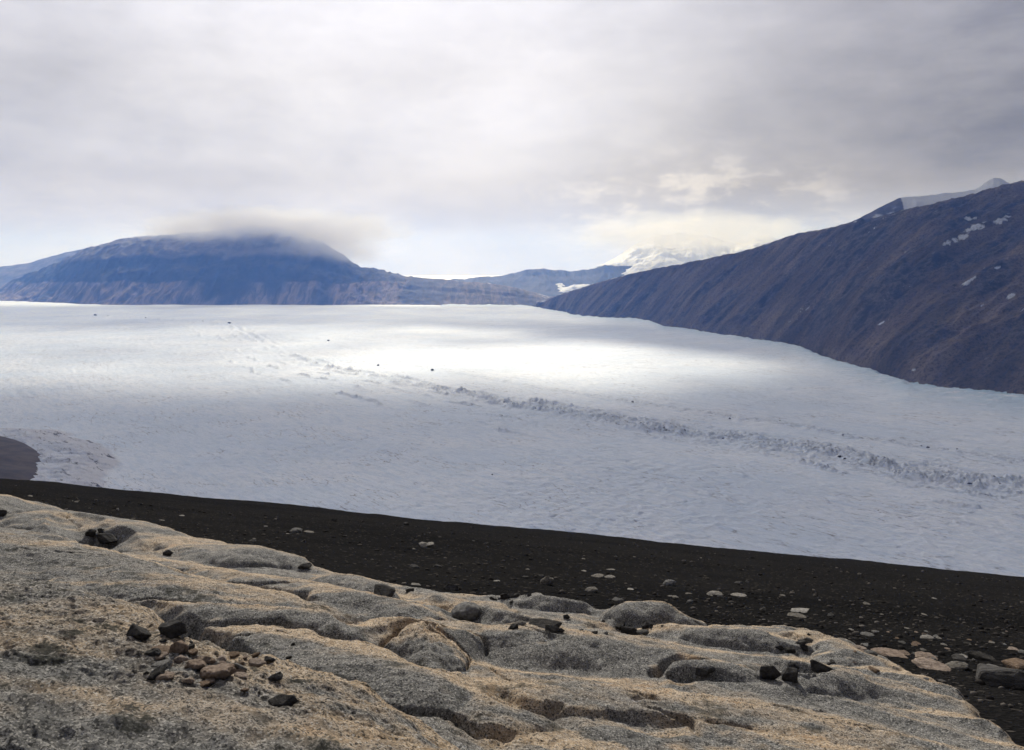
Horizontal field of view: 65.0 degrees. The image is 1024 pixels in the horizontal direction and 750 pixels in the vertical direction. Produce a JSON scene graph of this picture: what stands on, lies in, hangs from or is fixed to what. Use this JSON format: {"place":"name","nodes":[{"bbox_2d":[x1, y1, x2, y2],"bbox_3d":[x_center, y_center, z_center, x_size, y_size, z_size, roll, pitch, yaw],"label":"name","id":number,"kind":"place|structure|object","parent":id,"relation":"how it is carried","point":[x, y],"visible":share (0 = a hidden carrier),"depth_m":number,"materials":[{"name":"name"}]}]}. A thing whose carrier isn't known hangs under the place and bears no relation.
{"place":"outdoors","nodes":[
{"label":"outdoors","id":0,"kind":"place"},
{"bbox_2d":[0,436,40,479],"bbox_3d":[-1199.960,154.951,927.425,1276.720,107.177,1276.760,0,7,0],"label":"moraine hill","id":1,"kind":"structure","parent":0,"point":[18,460],"depth_m":1184.95,"materials":[{"name":"grey stone"}]},
{"bbox_2d":[0,249,83,286],"bbox_3d":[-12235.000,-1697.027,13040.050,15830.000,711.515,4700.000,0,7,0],"label":"mountain","id":2,"kind":"structure","parent":0,"point":[9,273],"depth_m":12006.68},
{"bbox_2d":[0,225,552,306],"bbox_3d":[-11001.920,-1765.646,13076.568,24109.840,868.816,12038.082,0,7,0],"label":"mountain","id":3,"kind":"structure","parent":0,"point":[257,265],"depth_m":7920.09,"materials":[{"name":"stone"}]},
{"bbox_2d":[407,275,502,279],"bbox_3d":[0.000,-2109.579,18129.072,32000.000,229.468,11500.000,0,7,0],"label":"ice sheet","id":4,"kind":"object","parent":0,"point":[447,277],"visible":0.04,"depth_m":19994.52,"materials":[{"name":"white ice"}]},
{"bbox_2d":[0,301,1023,576],"bbox_3d":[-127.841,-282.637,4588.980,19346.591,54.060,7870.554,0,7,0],"label":"glacier","id":5,"kind":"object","parent":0,"point":[308,405],"visible":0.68,"depth_m":1563.45,"materials":[{"name":"white ice"}]},
{"bbox_2d":[0,494,1023,749],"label":"bedrock","id":6,"kind":"structure","parent":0,"point":[364,666],"depth_m":6.10,"materials":[{"name":"stone"}]},
{"bbox_2d":[0,510,6,515],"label":"stone","id":7,"kind":"object","parent":6,"relation":"on","point":[3,512],"visible":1,"depth_m":15.51,"materials":[{"name":"black stone"}]},
{"bbox_2d":[85,529,95,536],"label":"stone","id":8,"kind":"object","parent":6,"relation":"on","point":[90,532],"visible":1,"depth_m":14.76,"materials":[{"name":"black stone"}]},
{"bbox_2d":[96,533,117,543],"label":"boulder","id":9,"kind":"object","parent":6,"relation":"on","point":[103,538],"visible":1,"depth_m":14.62,"materials":[{"name":"grey stone"}]},
{"bbox_2d":[126,624,151,640],"bbox_3d":[-1.820,1.252,3.926,0.106,0.055,0.108,9,11,17],"label":"boulder","id":10,"kind":"object","parent":6,"relation":"on","point":[135,631],"visible":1,"depth_m":3.90,"materials":[{"name":"black stone"}]},
{"bbox_2d":[144,649,160,655],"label":"stone","id":11,"kind":"object","parent":6,"relation":"on","point":[150,652],"visible":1,"depth_m":3.71,"materials":[{"name":"stone"}]},
{"bbox_2d":[152,648,161,655],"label":"stone","id":12,"kind":"object","parent":6,"relation":"on","point":[157,653],"visible":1,"depth_m":3.71,"materials":[{"name":"brown stone"}]},
{"bbox_2d":[147,665,168,679],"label":"stone","id":13,"kind":"object","parent":6,"relation":"on","point":[156,672],"visible":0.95,"depth_m":3.48,"materials":[{"name":"grey stone"}]},
{"bbox_2d":[150,659,172,668],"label":"stone","id":14,"kind":"object","parent":6,"relation":"on","point":[167,662],"visible":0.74,"depth_m":3.61,"materials":[{"name":"grey stone"}]},
{"bbox_2d":[155,652,167,659],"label":"stone","id":15,"kind":"object","parent":6,"relation":"on","point":[162,655],"visible":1,"depth_m":3.70,"materials":[{"name":"brown stone"}]},
{"bbox_2d":[151,645,172,654],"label":"stone","id":16,"kind":"object","parent":6,"relation":"on","point":[164,648],"visible":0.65,"depth_m":3.79,"materials":[{"name":"brown stone"}]},
{"bbox_2d":[155,671,174,679],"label":"stone","id":17,"kind":"object","parent":6,"relation":"on","point":[166,675],"visible":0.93,"depth_m":3.46,"materials":[{"name":"brown stone"}]},
{"bbox_2d":[163,550,172,555],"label":"stone","id":18,"kind":"object","parent":6,"relation":"on","point":[168,552],"visible":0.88,"depth_m":12.84,"materials":[{"name":"black stone"}]},
{"bbox_2d":[158,619,188,638],"bbox_3d":[-1.696,1.279,4.026,0.183,0.094,0.120,1,7,7],"label":"boulder","id":19,"kind":"object","parent":6,"relation":"on","point":[171,629],"visible":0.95,"depth_m":4.00,"materials":[{"name":"grey stone"}]},
{"bbox_2d":[170,640,188,653],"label":"stone","id":20,"kind":"object","parent":6,"relation":"on","point":[180,647],"visible":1,"depth_m":3.79,"materials":[{"name":"brown stone"}]},
{"bbox_2d":[173,654,187,663],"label":"stone","id":21,"kind":"object","parent":6,"relation":"on","point":[179,659],"visible":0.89,"depth_m":3.73,"materials":[{"name":"stone"}]},
{"bbox_2d":[181,677,194,683],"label":"stone","id":22,"kind":"object","parent":6,"relation":"on","point":[190,680],"visible":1,"depth_m":3.48,"materials":[{"name":"brown stone"}]},
{"bbox_2d":[189,643,194,649],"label":"stone","id":23,"kind":"object","parent":6,"relation":"on","point":[191,646],"visible":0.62,"depth_m":3.87,"materials":[{"name":"black stone"}]},
{"bbox_2d":[188,648,197,654],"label":"stone","id":24,"kind":"object","parent":6,"relation":"on","point":[194,651],"visible":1,"depth_m":3.80,"materials":[{"name":"brown stone"}]},
{"bbox_2d":[187,659,205,668],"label":"stone","id":25,"kind":"object","parent":6,"relation":"on","point":[196,663],"visible":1,"depth_m":3.65,"materials":[{"name":"beige stone"}]},
{"bbox_2d":[198,681,209,686],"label":"stone","id":26,"kind":"object","parent":6,"relation":"on","point":[204,683],"visible":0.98,"depth_m":3.50,"materials":[{"name":"brown stone"}]},
{"bbox_2d":[197,656,211,661],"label":"stone","id":27,"kind":"object","parent":6,"relation":"on","point":[205,658],"visible":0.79,"depth_m":3.76,"materials":[{"name":"stone"}]},
{"bbox_2d":[205,678,215,682],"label":"stone","id":28,"kind":"object","parent":6,"relation":"on","point":[211,680],"visible":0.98,"depth_m":3.54,"materials":[{"name":"brown stone"}]},
{"bbox_2d":[206,658,215,663],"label":"stone","id":29,"kind":"object","parent":6,"relation":"on","point":[212,660],"visible":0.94,"depth_m":3.75,"materials":[{"name":"brown stone"}]},
{"bbox_2d":[199,663,235,679],"bbox_3d":[-1.333,1.338,3.620,0.165,0.051,0.134,-7,-2,16],"label":"boulder","id":30,"kind":"object","parent":6,"relation":"on","point":[222,671],"visible":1,"depth_m":3.58,"materials":[{"name":"beige stone"}]},
{"bbox_2d":[217,655,226,661],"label":"stone","id":31,"kind":"object","parent":6,"relation":"on","point":[221,658],"visible":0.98,"depth_m":3.80,"materials":[{"name":"stone"}]},
{"bbox_2d":[227,651,239,657],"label":"stone","id":32,"kind":"object","parent":6,"relation":"on","point":[233,654],"visible":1,"depth_m":3.96,"materials":[{"name":"brown stone"}]},
{"bbox_2d":[232,663,246,670],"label":"stone","id":33,"kind":"object","parent":6,"relation":"on","point":[237,665],"visible":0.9,"depth_m":3.74,"materials":[{"name":"grey stone"}]},
{"bbox_2d":[235,669,245,672],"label":"stone","id":34,"kind":"object","parent":6,"relation":"on","point":[240,670],"visible":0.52,"depth_m":3.73,"materials":[{"name":"brown stone"}]},
{"bbox_2d":[234,672,247,678],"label":"stone","id":35,"kind":"object","parent":6,"relation":"on","point":[242,675],"visible":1,"depth_m":3.65,"materials":[{"name":"stone"}]},
{"bbox_2d":[251,652,260,657],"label":"stone","id":36,"kind":"object","parent":6,"relation":"on","point":[254,655],"visible":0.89,"depth_m":4.05,"materials":[{"name":"stone"}]},
{"bbox_2d":[248,658,265,666],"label":"stone","id":37,"kind":"object","parent":6,"relation":"on","point":[257,662],"visible":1,"depth_m":3.92,"materials":[{"name":"beige stone"}]},
{"bbox_2d":[264,656,275,661],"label":"stone","id":38,"kind":"object","parent":6,"relation":"on","point":[268,658],"visible":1,"depth_m":3.99,"materials":[{"name":"grey stone"}]},
{"bbox_2d":[268,672,282,681],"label":"stone","id":39,"kind":"object","parent":6,"relation":"on","point":[277,676],"visible":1,"depth_m":3.71,"materials":[{"name":"grey stone"}]},
{"bbox_2d":[267,694,301,706],"bbox_3d":[-0.992,1.429,3.510,0.117,0.050,0.130,-12,23,-39],"label":"stone","id":40,"kind":"object","parent":6,"relation":"on","point":[278,700],"visible":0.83,"depth_m":3.50,"materials":[{"name":"grey stone"}]},
{"bbox_2d":[298,562,311,568],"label":"stone","id":41,"kind":"object","parent":6,"relation":"on","point":[306,565],"visible":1,"depth_m":12.52,"materials":[{"name":"grey stone"}]},
{"bbox_2d":[374,584,394,596],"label":"boulder","id":42,"kind":"object","parent":6,"relation":"on","point":[384,590],"visible":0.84,"depth_m":8.73,"materials":[{"name":"grey stone"}]},
{"bbox_2d":[451,602,480,620],"bbox_3d":[-0.575,2.983,10.135,0.398,0.232,0.362,-4,8,20],"label":"boulder","id":43,"kind":"object","parent":6,"relation":"on","point":[467,611],"visible":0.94,"depth_m":10.01,"materials":[{"name":"grey stone"}]},
{"bbox_2d":[500,593,509,599],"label":"stone","id":44,"kind":"object","parent":6,"relation":"on","point":[504,596],"visible":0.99,"depth_m":11.16,"materials":[{"name":"black stone"}]},
{"bbox_2d":[508,623,518,629],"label":"stone","id":45,"kind":"object","parent":6,"relation":"on","point":[513,626],"visible":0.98,"depth_m":7.74,"materials":[{"name":"grey stone"}]},
{"bbox_2d":[515,620,525,625],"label":"stone","id":46,"kind":"object","parent":6,"relation":"on","point":[521,622],"visible":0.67,"depth_m":7.93,"materials":[{"name":"grey stone"}]},
{"bbox_2d":[529,618,561,628],"bbox_3d":[0.322,2.477,7.955,0.363,0.086,0.308,-5,2,20],"label":"boulder","id":47,"kind":"object","parent":6,"relation":"on","point":[540,622],"visible":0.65,"depth_m":7.95,"materials":[{"name":"grey stone"}]},
{"bbox_2d":[545,624,558,632],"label":"stone","id":48,"kind":"object","parent":6,"relation":"on","point":[552,629],"visible":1,"depth_m":7.76,"materials":[{"name":"grey stone"}]},
{"bbox_2d":[612,597,623,604],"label":"boulder","id":49,"kind":"object","parent":6,"relation":"on","point":[616,601],"visible":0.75,"depth_m":10.60,"materials":[{"name":"grey stone"}]},
{"bbox_2d":[615,622,624,629],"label":"stone","id":50,"kind":"object","parent":6,"relation":"on","point":[619,625],"visible":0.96,"depth_m":10.11,"materials":[{"name":"grey stone"}]},
{"bbox_2d":[621,626,637,634],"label":"boulder","id":51,"kind":"object","parent":6,"relation":"on","point":[629,630],"visible":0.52,"depth_m":9.99,"materials":[{"name":"black stone"}]},
{"bbox_2d":[636,629,648,634],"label":"stone","id":52,"kind":"object","parent":6,"relation":"on","point":[642,632],"visible":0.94,"depth_m":9.88,"materials":[{"name":"grey stone"}]},
{"bbox_2d":[641,621,652,628],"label":"stone","id":53,"kind":"object","parent":6,"relation":"on","point":[645,625],"visible":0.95,"depth_m":10.04,"materials":[{"name":"grey stone"}]},
{"bbox_2d":[759,665,780,679],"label":"boulder","id":54,"kind":"object","parent":6,"relation":"on","point":[772,672],"visible":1,"depth_m":7.09,"materials":[{"name":"black stone"}]},
{"bbox_2d":[775,645,783,649],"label":"stone","id":55,"kind":"object","parent":6,"relation":"on","point":[779,647],"visible":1,"depth_m":9.13,"materials":[{"name":"black stone"}]},
{"bbox_2d":[781,667,797,682],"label":"boulder","id":56,"kind":"object","parent":6,"relation":"on","point":[789,674],"visible":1,"depth_m":7.06,"materials":[{"name":"grey stone"}]},
{"bbox_2d":[785,646,795,652],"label":"stone","id":57,"kind":"object","parent":6,"relation":"on","point":[792,649],"visible":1,"depth_m":9.16,"materials":[{"name":"grey stone"}]},
{"bbox_2d":[788,662,799,668],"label":"stone","id":58,"kind":"object","parent":6,"relation":"on","point":[795,665],"visible":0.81,"depth_m":8.43,"materials":[{"name":"stone"}]},
{"bbox_2d":[796,639,805,644],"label":"stone","id":59,"kind":"object","parent":6,"relation":"on","point":[801,642],"visible":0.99,"depth_m":9.34,"materials":[{"name":"stone"}]},
{"bbox_2d":[800,645,807,650],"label":"stone","id":60,"kind":"object","parent":6,"relation":"on","point":[804,647],"visible":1,"depth_m":9.28,"materials":[{"name":"black stone"}]},
{"bbox_2d":[810,659,831,672],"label":"boulder","id":61,"kind":"object","parent":6,"relation":"on","point":[817,666],"visible":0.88,"depth_m":8.31,"materials":[{"name":"black stone"}]},
{"bbox_2d":[864,650,877,655],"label":"stone","id":62,"kind":"object","parent":6,"relation":"on","point":[871,652],"visible":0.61,"depth_m":9.21,"materials":[{"name":"grey stone"}]},
{"bbox_2d":[868,666,879,672],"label":"stone","id":63,"kind":"object","parent":6,"relation":"on","point":[873,669],"visible":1,"depth_m":8.40,"materials":[{"name":"beige stone"}]},
{"bbox_2d":[0,478,1023,746],"bbox_3d":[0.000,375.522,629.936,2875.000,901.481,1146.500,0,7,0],"label":"scree slope","id":64,"kind":"structure","parent":0,"point":[338,548],"depth_m":21.34,"materials":[{"name":"black gravel"}]},
{"bbox_2d":[290,528,302,532],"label":"boulder","id":65,"kind":"object","parent":64,"relation":"on","point":[297,530],"visible":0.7,"depth_m":23.98,"materials":[{"name":"grey stone"}]},
{"bbox_2d":[419,542,433,546],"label":"boulder","id":66,"kind":"object","parent":64,"relation":"on","point":[423,544],"visible":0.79,"depth_m":22.82,"materials":[{"name":"stone"}]},
{"bbox_2d":[443,584,457,590],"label":"boulder","id":67,"kind":"object","parent":64,"relation":"on","point":[452,587],"visible":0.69,"depth_m":13.13,"materials":[{"name":"black stone"}]},
{"bbox_2d":[540,576,553,584],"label":"boulder","id":68,"kind":"object","parent":64,"relation":"on","point":[546,580],"visible":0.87,"depth_m":15.67,"materials":[{"name":"stone"}]},
{"bbox_2d":[585,587,597,592],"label":"stone","id":69,"kind":"object","parent":64,"relation":"on","point":[591,589],"visible":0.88,"depth_m":15.24,"materials":[{"name":"grey stone"}]},
{"bbox_2d":[591,574,603,577],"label":"stone","id":70,"kind":"object","parent":64,"relation":"on","point":[599,575],"visible":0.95,"depth_m":18.39,"materials":[{"name":"grey stone"}]},
{"bbox_2d":[663,579,675,585],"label":"boulder","id":71,"kind":"object","parent":64,"relation":"on","point":[669,582],"visible":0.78,"depth_m":18.18,"materials":[{"name":"grey stone"}]},
{"bbox_2d":[707,591,722,596],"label":"stone","id":72,"kind":"object","parent":64,"relation":"on","point":[717,593],"visible":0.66,"depth_m":16.50,"materials":[{"name":"grey stone"}]},
{"bbox_2d":[731,593,746,596],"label":"stone","id":73,"kind":"object","parent":64,"relation":"on","point":[739,594],"visible":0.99,"depth_m":16.77,"materials":[{"name":"grey stone"}]},
{"bbox_2d":[787,612,806,617],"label":"stone","id":74,"kind":"object","parent":64,"relation":"on","point":[796,615],"visible":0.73,"depth_m":14.34,"materials":[{"name":"grey stone"}]},
{"bbox_2d":[791,608,808,612],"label":"stone","id":75,"kind":"object","parent":64,"relation":"on","point":[803,610],"visible":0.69,"depth_m":15.29,"materials":[{"name":"grey stone"}]},
{"bbox_2d":[860,632,874,636],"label":"stone","id":76,"kind":"object","parent":64,"relation":"on","point":[867,634],"visible":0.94,"depth_m":12.79,"materials":[{"name":"grey stone"}]},
{"bbox_2d":[871,647,908,658],"bbox_3d":[5.135,3.799,10.956,0.470,0.058,0.353,7,6,12],"label":"boulder","id":77,"kind":"object","parent":64,"relation":"on","point":[882,651],"visible":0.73,"depth_m":10.94,"materials":[{"name":"beige stone"}]},
{"bbox_2d":[915,651,937,659],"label":"stone","id":78,"kind":"object","parent":64,"relation":"on","point":[923,654],"visible":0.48,"depth_m":11.05,"materials":[{"name":"beige stone"}]},
{"bbox_2d":[920,635,933,638],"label":"stone","id":79,"kind":"object","parent":64,"relation":"on","point":[927,636],"visible":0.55,"depth_m":12.98,"materials":[{"name":"grey stone"}]},
{"bbox_2d":[911,657,951,670],"bbox_3d":[5.310,3.687,10.166,0.484,0.061,0.408,9,11,9],"label":"boulder","id":80,"kind":"object","parent":64,"relation":"on","point":[925,663],"visible":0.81,"depth_m":10.16,"materials":[{"name":"beige stone"}]},
{"bbox_2d":[946,661,968,669],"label":"stone","id":81,"kind":"object","parent":64,"relation":"on","point":[959,665],"visible":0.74,"depth_m":10.31,"materials":[{"name":"grey stone"}]},
{"bbox_2d":[951,653,971,661],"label":"stone","id":82,"kind":"object","parent":64,"relation":"on","point":[958,657],"visible":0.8,"depth_m":10.96,"materials":[{"name":"grey stone"}]},
{"bbox_2d":[960,651,995,660],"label":"boulder","id":83,"kind":"object","parent":64,"relation":"on","point":[978,655],"visible":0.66,"depth_m":11.29,"materials":[{"name":"grey stone"}]},
{"bbox_2d":[975,663,1023,688],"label":"boulder","id":84,"kind":"object","parent":64,"relation":"on","point":[992,675],"visible":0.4,"depth_m":9.39,"materials":[{"name":"grey stone"}]},
{"bbox_2d":[1001,658,1023,669],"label":"boulder","id":85,"kind":"object","parent":64,"relation":"on","point":[1015,663],"visible":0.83,"depth_m":10.49,"materials":[{"name":"beige stone"}]},
{"bbox_2d":[0,0,1023,275],"label":"sky","id":86,"kind":"structure","parent":0,"point":[403,137],"materials":[{"name":"grey"}]},
{"bbox_2d":[451,265,631,295],"bbox_3d":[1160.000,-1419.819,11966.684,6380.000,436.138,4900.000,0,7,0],"label":"mountain","id":87,"kind":"structure","parent":0,"point":[543,281],"depth_m":11054.03,"materials":[{"name":"stone"}]},
{"bbox_2d":[556,232,778,291],"bbox_3d":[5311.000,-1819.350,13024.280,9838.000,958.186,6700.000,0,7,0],"label":"mountain","id":88,"kind":"structure","parent":0,"point":[660,251],"depth_m":12112.63,"materials":[{"name":"white snow"}]},
{"bbox_2d":[695,667,707,676],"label":"stone","id":89,"kind":"object","parent":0,"point":[700,672],"visible":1,"depth_m":7.15,"materials":[{"name":"grey stone"}]},
{"bbox_2d":[708,667,715,673],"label":"stone","id":90,"kind":"object","parent":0,"point":[712,669],"visible":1,"depth_m":7.15,"materials":[{"name":"grey stone"}]},
{"bbox_2d":[536,180,1023,393],"bbox_3d":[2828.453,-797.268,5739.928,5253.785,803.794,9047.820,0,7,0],"label":"valley wall","id":91,"kind":"structure","parent":0,"point":[932,294],"depth_m":3214.84,"materials":[{"name":"brown stone"}]},
{"bbox_2d":[849,178,1009,222],"bbox_3d":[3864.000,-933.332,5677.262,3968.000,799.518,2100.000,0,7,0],"label":"mountain","id":92,"kind":"structure","parent":0,"point":[898,204],"depth_m":5164.95,"materials":[{"name":"white snow"}]}
]}

